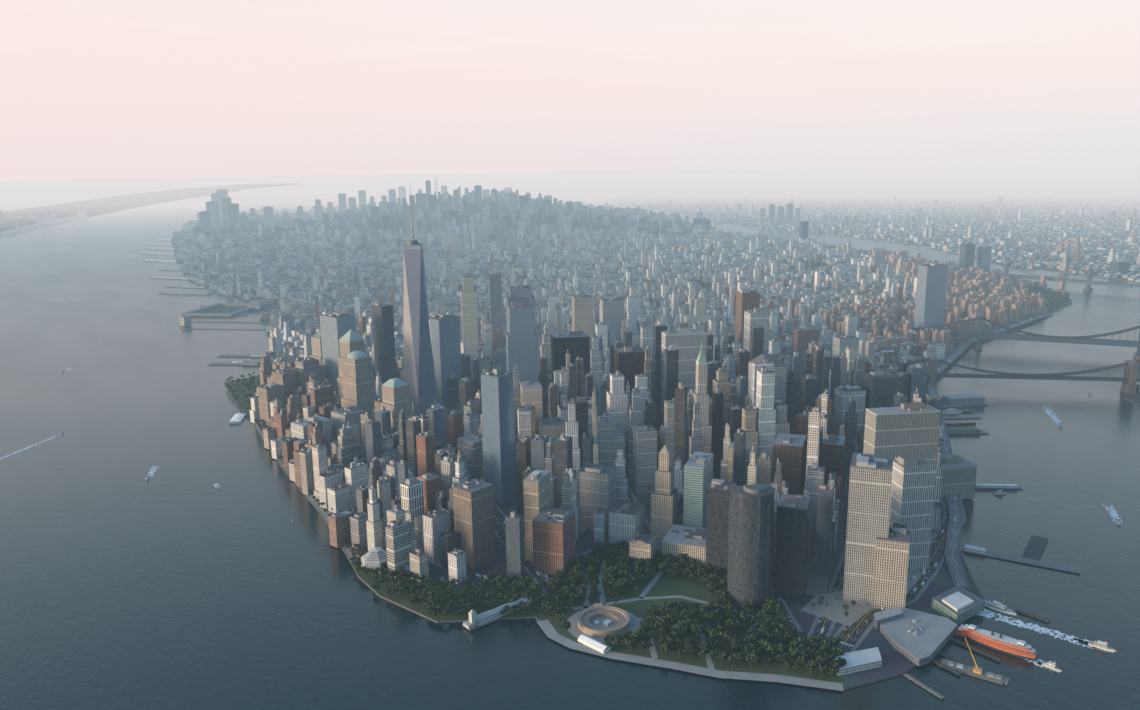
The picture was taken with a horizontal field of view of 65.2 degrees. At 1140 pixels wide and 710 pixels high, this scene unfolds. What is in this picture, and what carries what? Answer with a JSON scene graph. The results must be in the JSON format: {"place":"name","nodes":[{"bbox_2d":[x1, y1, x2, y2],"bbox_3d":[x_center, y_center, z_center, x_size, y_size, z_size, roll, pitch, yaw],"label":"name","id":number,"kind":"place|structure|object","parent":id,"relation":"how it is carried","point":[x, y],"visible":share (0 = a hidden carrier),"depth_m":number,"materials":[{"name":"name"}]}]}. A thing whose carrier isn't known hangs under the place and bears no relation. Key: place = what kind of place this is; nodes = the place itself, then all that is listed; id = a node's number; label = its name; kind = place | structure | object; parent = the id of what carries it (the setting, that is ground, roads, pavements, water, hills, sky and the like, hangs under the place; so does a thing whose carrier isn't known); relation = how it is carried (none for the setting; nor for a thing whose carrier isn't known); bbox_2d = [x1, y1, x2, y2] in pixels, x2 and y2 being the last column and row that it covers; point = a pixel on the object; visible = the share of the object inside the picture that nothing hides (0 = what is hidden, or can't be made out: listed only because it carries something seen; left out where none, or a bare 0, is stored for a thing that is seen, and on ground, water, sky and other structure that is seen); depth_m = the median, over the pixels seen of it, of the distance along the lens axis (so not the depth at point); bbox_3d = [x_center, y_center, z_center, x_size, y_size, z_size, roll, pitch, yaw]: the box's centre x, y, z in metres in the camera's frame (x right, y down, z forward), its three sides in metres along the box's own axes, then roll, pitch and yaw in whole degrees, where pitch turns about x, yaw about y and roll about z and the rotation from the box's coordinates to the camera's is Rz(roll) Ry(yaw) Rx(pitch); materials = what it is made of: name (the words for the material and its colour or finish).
{"place":"outdoors","nodes":[
{"label":"outdoors","id":0,"kind":"place"},
{"bbox_2d":[254,422,359,561],"bbox_3d":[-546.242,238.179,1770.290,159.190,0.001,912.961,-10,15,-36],"label":"waterfront promenade","id":1,"kind":"structure","parent":0,"point":[322,512],"depth_m":1593.79,"materials":[{"name":"grey concrete"}]},
{"bbox_2d":[0,166,1139,709],"bbox_3d":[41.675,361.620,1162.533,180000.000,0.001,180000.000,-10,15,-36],"label":"water","id":2,"kind":"structure","parent":0,"point":[178,580],"depth_m":1502.22,"materials":[{"name":"blue liquid"}]},
{"bbox_2d":[462,618,500,631],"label":"pier","id":3,"kind":"structure","parent":2,"relation":"in","point":[477,625],"depth_m":1181.74,"materials":[{"name":"grey concrete"}]},
{"bbox_2d":[0,368,1122,671],"bbox_3d":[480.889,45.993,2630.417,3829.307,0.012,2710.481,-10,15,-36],"label":"boat wakes","id":4,"kind":"object","parent":2,"relation":"on","point":[1046,630],"visible":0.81,"depth_m":1172.30,"materials":[{"name":"white liquid"}]},
{"bbox_2d":[60,272,1120,684],"bbox_3d":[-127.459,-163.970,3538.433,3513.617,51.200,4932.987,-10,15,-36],"label":"boats","id":5,"kind":"object","parent":2,"relation":"on","point":[1004,644],"visible":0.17,"depth_m":1114.80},
{"bbox_2d":[141,240,1080,699],"bbox_3d":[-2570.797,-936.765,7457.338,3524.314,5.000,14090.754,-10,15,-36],"label":"piers","id":6,"kind":"structure","parent":2,"relation":"in","point":[1033,550],"depth_m":1378.14,"materials":[{"name":"grey concrete"}]},
{"bbox_2d":[0,179,1139,689],"bbox_3d":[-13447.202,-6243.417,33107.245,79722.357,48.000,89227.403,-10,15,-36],"label":"ground","id":7,"kind":"structure","parent":0,"point":[22,205],"depth_m":17013.27,"materials":[{"name":"grey concrete"}]},
{"bbox_2d":[0,186,1139,583],"bbox_3d":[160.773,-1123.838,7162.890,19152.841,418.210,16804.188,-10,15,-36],"label":"city buildings","id":8,"kind":"structure","parent":7,"relation":"on","point":[312,266],"depth_m":3768.53,"materials":[{"name":"grey concrete"}]},
{"bbox_2d":[140,238,1017,675],"bbox_3d":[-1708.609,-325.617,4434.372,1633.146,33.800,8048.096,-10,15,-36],"label":"piers","id":9,"kind":"structure","parent":7,"relation":"on","point":[918,638],"depth_m":1176.62,"materials":[{"name":"grey concrete"}]},
{"bbox_2d":[242,262,1023,595],"bbox_3d":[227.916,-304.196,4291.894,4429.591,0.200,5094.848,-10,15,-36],"label":"pavement blocks","id":10,"kind":"structure","parent":7,"relation":"on","point":[816,586],"depth_m":1310.99,"materials":[{"name":"grey concrete"}]},
{"bbox_2d":[199,172,1129,610],"bbox_3d":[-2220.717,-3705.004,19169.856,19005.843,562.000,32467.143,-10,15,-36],"label":"skyscrapers","id":11,"kind":"structure","parent":10,"relation":"on","point":[727,526],"depth_m":1613.45,"materials":[{"name":"grey glass"}]},
{"bbox_2d":[225,206,1071,679],"bbox_3d":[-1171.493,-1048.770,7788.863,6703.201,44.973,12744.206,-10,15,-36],"label":"park trees","id":12,"kind":"object","parent":7,"relation":"on","point":[631,576],"visible":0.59,"depth_m":1210.73,"materials":[{"name":"green plant"}]},
{"bbox_2d":[781,315,1139,359],"bbox_3d":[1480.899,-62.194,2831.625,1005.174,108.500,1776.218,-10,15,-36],"label":"suspension bridge","id":13,"kind":"structure","parent":7,"relation":"on","point":[1088,339],"depth_m":2829.12,"materials":[{"name":"metal"}]},
{"bbox_2d":[925,314,1050,586],"bbox_3d":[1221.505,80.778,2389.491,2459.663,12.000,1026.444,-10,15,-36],"label":"elevated highway","id":14,"kind":"structure","parent":7,"relation":"on","point":[956,568],"depth_m":1493.67,"materials":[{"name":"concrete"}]},
{"bbox_2d":[846,262,1139,290],"bbox_3d":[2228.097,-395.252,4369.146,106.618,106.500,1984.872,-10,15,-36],"label":"suspension bridge","id":15,"kind":"structure","parent":7,"relation":"on","point":[1088,282],"depth_m":4184.49,"materials":[{"name":"metal"}]},
{"bbox_2d":[879,356,1139,394],"bbox_3d":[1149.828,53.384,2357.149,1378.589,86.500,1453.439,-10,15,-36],"label":"suspension bridge","id":16,"kind":"structure","parent":7,"relation":"on","point":[1129,379],"depth_m":2338.33,"materials":[{"name":"stone"}]},
{"bbox_2d":[0,0,1139,180],"label":"sky","id":17,"kind":"structure","parent":0,"point":[90,89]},
{"bbox_2d":[205,271,1029,664],"bbox_3d":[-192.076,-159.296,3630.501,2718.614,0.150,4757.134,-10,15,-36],"label":"roads","id":18,"kind":"structure","parent":0,"point":[853,639],"depth_m":1305.79,"materials":[{"name":"grey asphalt"}]},
{"bbox_2d":[224,246,1071,690],"bbox_3d":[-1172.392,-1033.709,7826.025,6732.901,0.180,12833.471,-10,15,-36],"label":"park ground","id":19,"kind":"structure","parent":0,"point":[658,588],"depth_m":1207.66,"materials":[{"name":"green plant"}]},
{"bbox_2d":[577,603,628,637],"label":"circular fort","id":20,"kind":"structure","parent":19,"relation":"on","point":[594,621],"depth_m":1179.42,"materials":[{"name":"stone"}]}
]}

